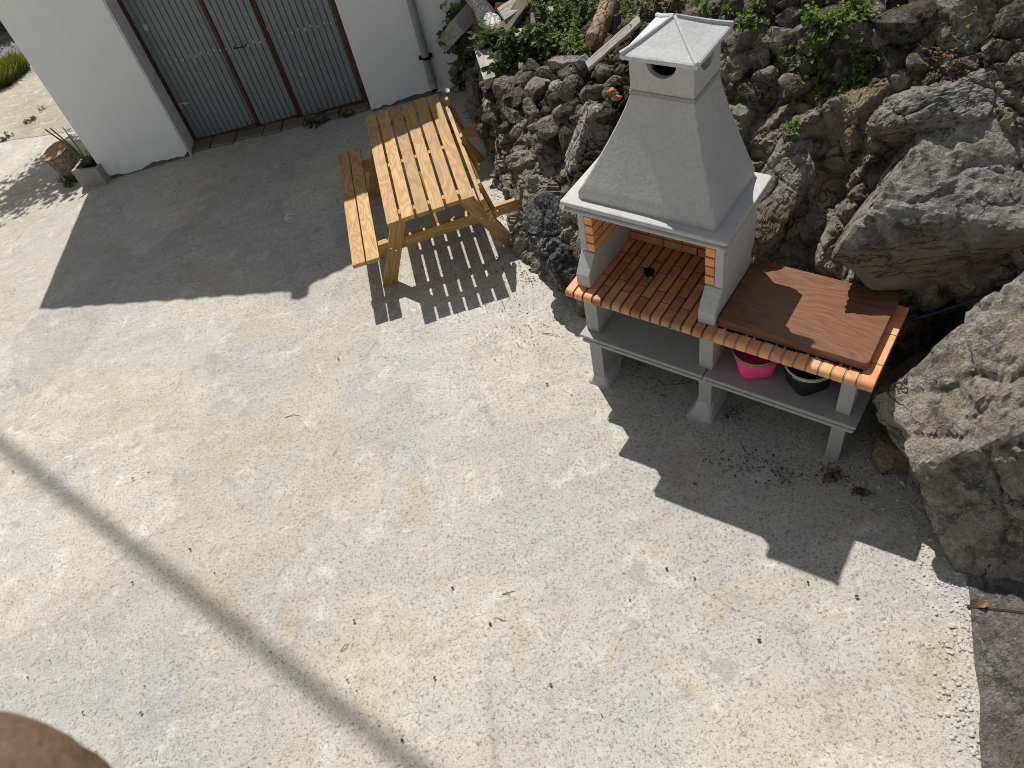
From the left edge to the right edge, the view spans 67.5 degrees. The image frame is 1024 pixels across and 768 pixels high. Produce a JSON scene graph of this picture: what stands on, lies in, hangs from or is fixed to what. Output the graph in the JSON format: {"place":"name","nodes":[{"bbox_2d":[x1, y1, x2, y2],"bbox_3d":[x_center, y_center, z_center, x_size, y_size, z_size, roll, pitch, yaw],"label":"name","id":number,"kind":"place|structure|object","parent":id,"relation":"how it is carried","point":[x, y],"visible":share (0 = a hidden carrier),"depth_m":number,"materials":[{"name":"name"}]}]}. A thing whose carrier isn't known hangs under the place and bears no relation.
{"place":"outdoors","nodes":[
{"label":"outdoors","id":0,"kind":"place"},
{"bbox_2d":[0,36,20,57],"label":"road","id":1,"kind":"structure","parent":0,"point":[7,43],"depth_m":13.54,"materials":[{"name":"grey asphalt"}]},
{"bbox_2d":[0,46,29,88],"bbox_3d":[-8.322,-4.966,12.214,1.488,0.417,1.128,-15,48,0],"label":"grass","id":2,"kind":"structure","parent":0,"point":[14,67],"depth_m":12.22,"materials":[{"name":"green plant"}]},
{"bbox_2d":[0,70,73,140],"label":"old pavement","id":3,"kind":"structure","parent":0,"point":[23,96],"depth_m":11.21,"materials":[{"name":"concrete"}]},
{"bbox_2d":[0,131,13,141],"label":"weed","id":4,"kind":"object","parent":3,"relation":"on","point":[5,138],"visible":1,"depth_m":10.67,"materials":[{"name":"green plant"}]},
{"bbox_2d":[23,116,35,123],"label":"weed","id":5,"kind":"object","parent":3,"relation":"on","point":[30,120],"visible":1,"depth_m":10.90,"materials":[{"name":"green plant"}]},
{"bbox_2d":[0,21,980,767],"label":"ground","id":6,"kind":"structure","parent":0,"point":[178,337],"depth_m":4.83,"materials":[{"name":"concrete"}]},
{"bbox_2d":[0,711,111,767],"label":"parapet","id":7,"kind":"structure","parent":6,"relation":"on","point":[27,742],"depth_m":0.49,"materials":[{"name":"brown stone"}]},
{"bbox_2d":[42,140,80,181],"bbox_3d":[-5.382,-2.687,9.253,0.350,0.366,0.350,-22,53,7],"label":"log stump","id":8,"kind":"object","parent":6,"relation":"on","point":[58,157],"visible":0.76,"depth_m":9.12,"materials":[{"name":"brown wood"}]},
{"bbox_2d":[54,172,77,187],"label":"weed","id":9,"kind":"object","parent":6,"relation":"on","point":[65,183],"visible":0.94,"depth_m":9.21,"materials":[{"name":"green plant"}]},
{"bbox_2d":[71,159,111,187],"bbox_3d":[-4.947,-2.530,9.092,0.346,0.235,0.300,-2,50,11],"label":"planter block","id":10,"kind":"object","parent":6,"relation":"on","point":[94,174],"depth_m":8.99,"materials":[{"name":"concrete"}]},
{"bbox_2d":[45,127,85,159],"bbox_3d":[-5.175,-2.800,8.933,0.247,0.475,0.094,-5,49,8],"label":"spiky plant","id":11,"kind":"object","parent":10,"relation":"on","point":[75,150],"visible":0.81,"depth_m":8.90,"materials":[{"name":"green plant"}]},
{"bbox_2d":[76,149,95,167],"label":"potted plant","id":12,"kind":"object","parent":10,"relation":"on","point":[88,160],"visible":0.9,"depth_m":9.00,"materials":[{"name":"green plant"}]},
{"bbox_2d":[0,0,461,177],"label":"garage building","id":13,"kind":"structure","parent":6,"relation":"on","point":[131,86],"depth_m":8.37,"materials":[{"name":"white paint"}]},
{"bbox_2d":[117,0,369,140],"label":"door","id":14,"kind":"structure","parent":13,"relation":"in","point":[225,66],"depth_m":8.47,"materials":[{"name":"grey metal"}]},
{"bbox_2d":[302,108,329,128],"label":"weed","id":15,"kind":"object","parent":6,"relation":"on","point":[316,121],"visible":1,"depth_m":8.82,"materials":[{"name":"green plant"}]},
{"bbox_2d":[337,104,356,117],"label":"weed","id":16,"kind":"object","parent":6,"relation":"on","point":[344,114],"visible":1,"depth_m":8.79,"materials":[{"name":"green plant"}]},
{"bbox_2d":[337,94,521,287],"bbox_3d":[-0.766,-1.744,6.782,1.470,0.717,1.869,-18,46,0],"label":"picnic table","id":17,"kind":"object","parent":6,"relation":"on","point":[380,164],"visible":0.94,"depth_m":6.41,"materials":[{"name":"brown wood"}]},
{"bbox_2d":[415,112,870,499],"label":"leaf litter","id":18,"kind":"object","parent":6,"relation":"on","point":[802,474],"visible":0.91,"depth_m":4.62,"materials":[{"name":"brown plant"}]},
{"bbox_2d":[480,151,980,764],"bbox_3d":[1.166,-0.449,5.513,1.339,0.301,6.528,-26,49,-10],"label":"rubble","id":19,"kind":"object","parent":6,"relation":"on","point":[948,651],"visible":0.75,"depth_m":3.85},
{"bbox_2d":[560,12,908,460],"bbox_3d":[1.189,-0.662,4.149,1.767,2.463,0.698,22,58,28],"label":"barbecue","id":20,"kind":"object","parent":6,"relation":"on","point":[671,187],"visible":0.88,"depth_m":4.01,"materials":[{"name":"concrete"}]},
{"bbox_2d":[731,348,776,378],"bbox_3d":[1.403,-0.152,4.407,0.279,0.176,0.283,-5,49,9],"label":"bucket","id":21,"kind":"object","parent":20,"relation":"on","point":[749,366],"visible":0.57,"depth_m":4.36,"materials":[{"name":"pink plastic"}]},
{"bbox_2d":[784,365,830,395],"bbox_3d":[1.656,-0.067,4.276,0.279,0.176,0.283,-18,49,-3],"label":"bucket","id":22,"kind":"object","parent":20,"relation":"on","point":[803,383],"visible":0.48,"depth_m":4.23,"materials":[{"name":"black plastic"}]},
{"bbox_2d":[718,260,899,369],"bbox_3d":[1.580,-0.392,4.100,0.785,0.049,0.532,22,58,28],"label":"wooden board","id":23,"kind":"object","parent":20,"relation":"on","point":[840,321],"visible":1,"depth_m":4.06,"materials":[{"name":"brown wood"}]},
{"bbox_2d":[822,467,866,493],"bbox_3d":[1.875,0.572,4.344,0.137,0.040,0.234,-33,51,-15],"label":"leaf pile","id":24,"kind":"object","parent":6,"relation":"on","point":[828,477],"visible":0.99,"depth_m":4.40,"materials":[{"name":"brown plant"}]},
{"bbox_2d":[849,471,880,497],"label":"weed","id":25,"kind":"object","parent":6,"relation":"on","point":[866,488],"visible":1,"depth_m":4.24,"materials":[{"name":"green plant"}]},
{"bbox_2d":[872,429,908,474],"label":"boulder","id":26,"kind":"object","parent":6,"relation":"on","point":[888,456],"visible":0.45,"depth_m":4.29,"materials":[{"name":"beige stone"}]},
{"bbox_2d":[874,346,933,398],"bbox_3d":[2.352,-0.024,4.385,0.619,0.370,0.248,-31,50,-14],"label":"boulder","id":27,"kind":"object","parent":6,"relation":"on","point":[898,372],"visible":0.3,"depth_m":4.33,"materials":[{"name":"beige stone"}]},
{"bbox_2d":[907,468,926,514],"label":"boulder","id":28,"kind":"object","parent":6,"relation":"on","point":[914,489],"visible":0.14,"depth_m":4.17,"materials":[{"name":"stone"}]},
{"bbox_2d":[872,271,1023,582],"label":"boulder","id":29,"kind":"object","parent":6,"relation":"on","point":[950,411],"visible":0.97,"depth_m":3.69,"materials":[{"name":"stone"}]},
{"bbox_2d":[904,287,1002,322],"bbox_3d":[2.273,-0.438,4.019,0.733,0.301,0.126,6,52,18],"label":"hose","id":30,"kind":"object","parent":29,"relation":"attached to","point":[955,306],"visible":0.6,"depth_m":4.01,"materials":[{"name":"black rubber"}]},
{"bbox_2d":[644,268,654,276],"bbox_3d":[0.813,-0.667,4.527,0.064,0.040,0.066,-15,48,0],"label":"charcoal lump","id":31,"kind":"object","parent":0,"point":[648,272],"visible":1,"depth_m":4.52,"materials":[{"name":"black"}]},
{"bbox_2d":[447,0,1023,368],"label":"rocky bank","id":32,"kind":"structure","parent":0,"point":[528,164],"depth_m":4.50,"materials":[{"name":"grey stone"}]},
{"bbox_2d":[436,3,473,51],"bbox_3d":[-0.559,-3.704,7.959,0.337,0.518,0.579,-37,52,-18],"label":"wood block","id":33,"kind":"object","parent":32,"relation":"on","point":[459,25],"depth_m":7.72,"materials":[{"name":"grey wood"}]},
{"bbox_2d":[436,11,467,53],"bbox_3d":[-0.530,-3.777,8.103,0.597,0.542,0.400,-41,54,-21],"label":"ivy","id":34,"kind":"object","parent":33,"relation":"attached to","point":[458,41],"visible":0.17,"depth_m":8.09,"materials":[{"name":"green plant"}]},
{"bbox_2d":[440,0,468,37],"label":"ivy","id":35,"kind":"object","parent":33,"relation":"attached to","point":[460,6],"visible":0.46,"depth_m":7.91,"materials":[{"name":"green plant"}]},
{"bbox_2d":[456,47,476,70],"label":"weed","id":36,"kind":"object","parent":32,"relation":"on","point":[467,62],"visible":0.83,"depth_m":7.91,"materials":[{"name":"green plant"}]},
{"bbox_2d":[465,0,500,32],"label":"log","id":37,"kind":"object","parent":32,"relation":"on","point":[483,10],"visible":0.77,"depth_m":7.00,"materials":[{"name":"grey wood"}]},
{"bbox_2d":[466,18,502,50],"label":"weed","id":38,"kind":"object","parent":32,"relation":"on","point":[486,40],"visible":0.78,"depth_m":6.78,"materials":[{"name":"green plant"}]},
{"bbox_2d":[474,45,496,88],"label":"beam","id":39,"kind":"structure","parent":32,"relation":"on","point":[482,55],"depth_m":6.70,"materials":[{"name":"grey wood"}]},
{"bbox_2d":[494,2,504,11],"bbox_3d":[-0.108,-3.480,7.081,0.143,0.089,0.108,-15,48,0],"label":"clay fragment","id":40,"kind":"object","parent":32,"relation":"on","point":[497,5],"visible":0.5,"depth_m":7.06,"materials":[{"name":"orange ceramic"}]},
{"bbox_2d":[493,0,530,38],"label":"beam","id":41,"kind":"structure","parent":32,"relation":"on","point":[520,6],"depth_m":6.72,"materials":[{"name":"wood"}]},
{"bbox_2d":[497,0,534,20],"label":"plank","id":42,"kind":"object","parent":41,"relation":"on","point":[504,11],"visible":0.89,"depth_m":6.74,"materials":[{"name":"grey wood"}]},
{"bbox_2d":[487,26,538,77],"bbox_3d":[-0.005,-2.774,6.441,0.467,0.404,0.290,-15,48,0],"label":"ivy","id":43,"kind":"object","parent":32,"relation":"on","point":[508,41],"visible":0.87,"depth_m":6.42,"materials":[{"name":"green plant"}]},
{"bbox_2d":[514,28,522,46],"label":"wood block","id":44,"kind":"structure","parent":32,"relation":"on","point":[520,29],"depth_m":6.43,"materials":[{"name":"grey wood"}]},
{"bbox_2d":[514,17,557,63],"bbox_3d":[0.224,-2.801,6.322,0.418,0.375,0.250,15,55,24],"label":"weed","id":45,"kind":"object","parent":32,"relation":"on","point":[536,31],"visible":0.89,"depth_m":6.29,"materials":[{"name":"green plant"}]},
{"bbox_2d":[531,10,543,29],"bbox_3d":[0.226,-3.103,6.567,0.127,0.185,0.159,-7,49,7],"label":"wood block","id":46,"kind":"object","parent":32,"relation":"on","point":[533,18],"depth_m":6.51,"materials":[{"name":"wood"}]},
{"bbox_2d":[522,191,578,291],"bbox_3d":[0.355,-1.047,5.650,0.478,0.563,0.681,-15,48,0],"label":"boulder","id":47,"kind":"object","parent":32,"relation":"on","point":[541,224],"visible":0.66,"depth_m":5.56,"materials":[{"name":"stone"}]},
{"bbox_2d":[545,2,557,49],"bbox_3d":[0.329,-2.994,6.398,0.071,0.184,0.508,-6,49,8],"label":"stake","id":48,"kind":"object","parent":32,"relation":"on","point":[550,7],"visible":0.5,"depth_m":6.42,"materials":[{"name":"grey wood"}]},
{"bbox_2d":[527,0,587,26],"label":"weed","id":49,"kind":"object","parent":32,"relation":"on","point":[536,5],"visible":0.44,"depth_m":6.40,"materials":[{"name":"green plant"}]},
{"bbox_2d":[538,0,595,49],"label":"weed","id":50,"kind":"object","parent":32,"relation":"on","point":[567,19],"visible":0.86,"depth_m":6.21,"materials":[{"name":"green plant"}]},
{"bbox_2d":[553,22,590,57],"bbox_3d":[0.461,-2.470,5.715,0.250,0.418,0.483,-15,48,0],"label":"weed","id":51,"kind":"object","parent":32,"relation":"on","point":[578,42],"visible":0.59,"depth_m":5.63,"materials":[{"name":"green plant"}]},
{"bbox_2d":[576,0,599,15],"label":"weed","id":52,"kind":"object","parent":32,"relation":"on","point":[592,8],"visible":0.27,"depth_m":6.07,"materials":[{"name":"green plant"}]},
{"bbox_2d":[565,100,612,175],"bbox_3d":[0.560,-1.750,5.439,0.366,0.529,0.584,6,52,17],"label":"boulder","id":53,"kind":"object","parent":32,"relation":"on","point":[589,133],"visible":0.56,"depth_m":5.31,"materials":[{"name":"stone"}]},
{"bbox_2d":[590,54,613,81],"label":"weed","id":54,"kind":"object","parent":32,"relation":"on","point":[608,59],"visible":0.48,"depth_m":5.35,"materials":[{"name":"green plant"}]},
{"bbox_2d":[585,0,619,49],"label":"log","id":55,"kind":"object","parent":32,"relation":"on","point":[597,32],"visible":0.98,"depth_m":5.45,"materials":[{"name":"brown wood"}]},
{"bbox_2d":[611,94,621,100],"bbox_3d":[0.709,-1.944,5.194,0.065,0.038,0.056,-34,51,-16],"label":"clay fragment","id":56,"kind":"object","parent":32,"relation":"on","point":[615,97],"visible":1,"depth_m":5.18,"materials":[{"name":"orange ceramic"}]},
{"bbox_2d":[607,87,615,93],"bbox_3d":[0.668,-1.981,5.168,0.054,0.034,0.045,-29,50,-12],"label":"clay fragment","id":57,"kind":"object","parent":56,"relation":"on","point":[611,90],"visible":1,"depth_m":5.16,"materials":[{"name":"orange ceramic"}]},
{"bbox_2d":[614,0,660,28],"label":"weed","id":58,"kind":"object","parent":32,"relation":"on","point":[629,14],"visible":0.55,"depth_m":5.32,"materials":[{"name":"green plant"}]},
{"bbox_2d":[641,0,686,21],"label":"weed","id":59,"kind":"object","parent":32,"relation":"on","point":[657,2],"visible":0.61,"depth_m":5.17,"materials":[{"name":"green plant"}]},
{"bbox_2d":[682,0,735,19],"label":"weed","id":60,"kind":"object","parent":32,"relation":"on","point":[723,4],"visible":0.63,"depth_m":4.54,"materials":[{"name":"green plant"}]},
{"bbox_2d":[472,0,1023,153],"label":"dry stone wall","id":61,"kind":"structure","parent":32,"relation":"on","point":[895,34],"depth_m":4.28,"materials":[{"name":"grey stone"}]},
{"bbox_2d":[547,53,588,69],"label":"rock","id":62,"kind":"object","parent":61,"relation":"on","point":[578,61],"visible":0.9,"depth_m":5.66,"materials":[{"name":"stone"}]},
{"bbox_2d":[585,16,641,70],"bbox_3d":[0.695,-2.340,5.275,0.399,0.295,0.073,-9,49,5],"label":"plank","id":63,"kind":"object","parent":61,"relation":"on","point":[609,46],"visible":1,"depth_m":5.26,"materials":[{"name":"beige wood"}]},
{"bbox_2d":[751,0,774,26],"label":"weed","id":64,"kind":"object","parent":61,"relation":"on","point":[763,6],"visible":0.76,"depth_m":4.39,"materials":[{"name":"green plant"}]},
{"bbox_2d":[941,72,960,81],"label":"weed","id":65,"kind":"object","parent":61,"relation":"on","point":[954,79],"visible":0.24,"depth_m":3.87,"materials":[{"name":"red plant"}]},
{"bbox_2d":[728,1,769,44],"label":"weed","id":66,"kind":"object","parent":32,"relation":"on","point":[748,18],"visible":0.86,"depth_m":4.39,"materials":[{"name":"green plant"}]},
{"bbox_2d":[751,136,815,256],"bbox_3d":[1.532,-1.118,4.327,0.268,0.482,0.770,30,62,32],"label":"boulder","id":67,"kind":"object","parent":32,"relation":"on","point":[783,197],"visible":0.72,"depth_m":4.26,"materials":[{"name":"grey stone"}]},
{"bbox_2d":[780,116,801,136],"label":"weed","id":68,"kind":"object","parent":32,"relation":"on","point":[790,125],"visible":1,"depth_m":4.18,"materials":[{"name":"green plant"}]},
{"bbox_2d":[786,159,845,239],"bbox_3d":[1.846,-1.252,4.428,0.334,0.521,0.840,24,59,29],"label":"boulder","id":69,"kind":"object","parent":32,"relation":"on","point":[827,186],"visible":0.27,"depth_m":4.34,"materials":[{"name":"beige stone"}]},
{"bbox_2d":[797,0,842,50],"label":"weed","id":70,"kind":"object","parent":32,"relation":"on","point":[818,18],"visible":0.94,"depth_m":4.14,"materials":[{"name":"green plant"}]},
{"bbox_2d":[779,7,879,103],"bbox_3d":[1.737,-1.778,4.196,0.553,0.506,0.287,13,54,23],"label":"weed","id":71,"kind":"object","parent":32,"relation":"on","point":[859,65],"visible":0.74,"depth_m":4.18,"materials":[{"name":"green plant"}]},
{"bbox_2d":[831,68,872,95],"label":"weed","id":72,"kind":"object","parent":32,"relation":"on","point":[848,78],"visible":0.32,"depth_m":4.18,"materials":[{"name":"green plant"}]},
{"bbox_2d":[831,0,880,24],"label":"weed","id":73,"kind":"object","parent":32,"relation":"on","point":[860,12],"visible":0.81,"depth_m":4.07,"materials":[{"name":"green plant"}]},
{"bbox_2d":[826,77,898,160],"bbox_3d":[1.970,-1.554,4.253,0.525,0.345,0.337,-29,50,-12],"label":"boulder","id":74,"kind":"object","parent":32,"relation":"on","point":[860,104],"visible":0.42,"depth_m":4.13,"materials":[{"name":"beige stone"}]},
{"bbox_2d":[831,114,1023,290],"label":"boulder","id":75,"kind":"object","parent":32,"relation":"on","point":[941,207],"visible":0.84,"depth_m":3.79,"materials":[{"name":"grey stone"}]},
{"bbox_2d":[865,68,1015,142],"bbox_3d":[2.331,-1.457,3.945,1.001,0.381,0.454,-15,48,0],"label":"boulder","id":76,"kind":"object","parent":75,"relation":"on","point":[907,115],"visible":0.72,"depth_m":3.78,"materials":[{"name":"grey stone"}]},
{"bbox_2d":[896,40,970,85],"bbox_3d":[2.143,-1.602,3.890,0.339,0.257,0.126,14,54,23],"label":"weed","id":77,"kind":"object","parent":32,"relation":"on","point":[944,54],"visible":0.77,"depth_m":3.86,"materials":[{"name":"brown plant"}]},
{"bbox_2d":[935,6,976,48],"bbox_3d":[2.263,-1.801,3.900,0.173,0.243,0.225,-35,52,-17],"label":"weed","id":78,"kind":"object","parent":32,"relation":"on","point":[968,27],"visible":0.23,"depth_m":3.83,"materials":[{"name":"green plant"}]},
{"bbox_2d":[967,573,1023,767],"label":"pavement","id":79,"kind":"structure","parent":0,"point":[998,642],"depth_m":3.56,"materials":[{"name":"grey concrete"}]},
{"bbox_2d":[967,605,1023,613],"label":"pavement joint","id":80,"kind":"object","parent":79,"relation":"on","point":[997,609],"visible":1,"depth_m":3.73,"materials":[{"name":"soil"}]},
{"bbox_2d":[978,600,986,607],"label":"red leaf","id":81,"kind":"object","parent":80,"relation":"on","point":[982,603],"visible":1,"depth_m":3.74,"materials":[{"name":"plant"}]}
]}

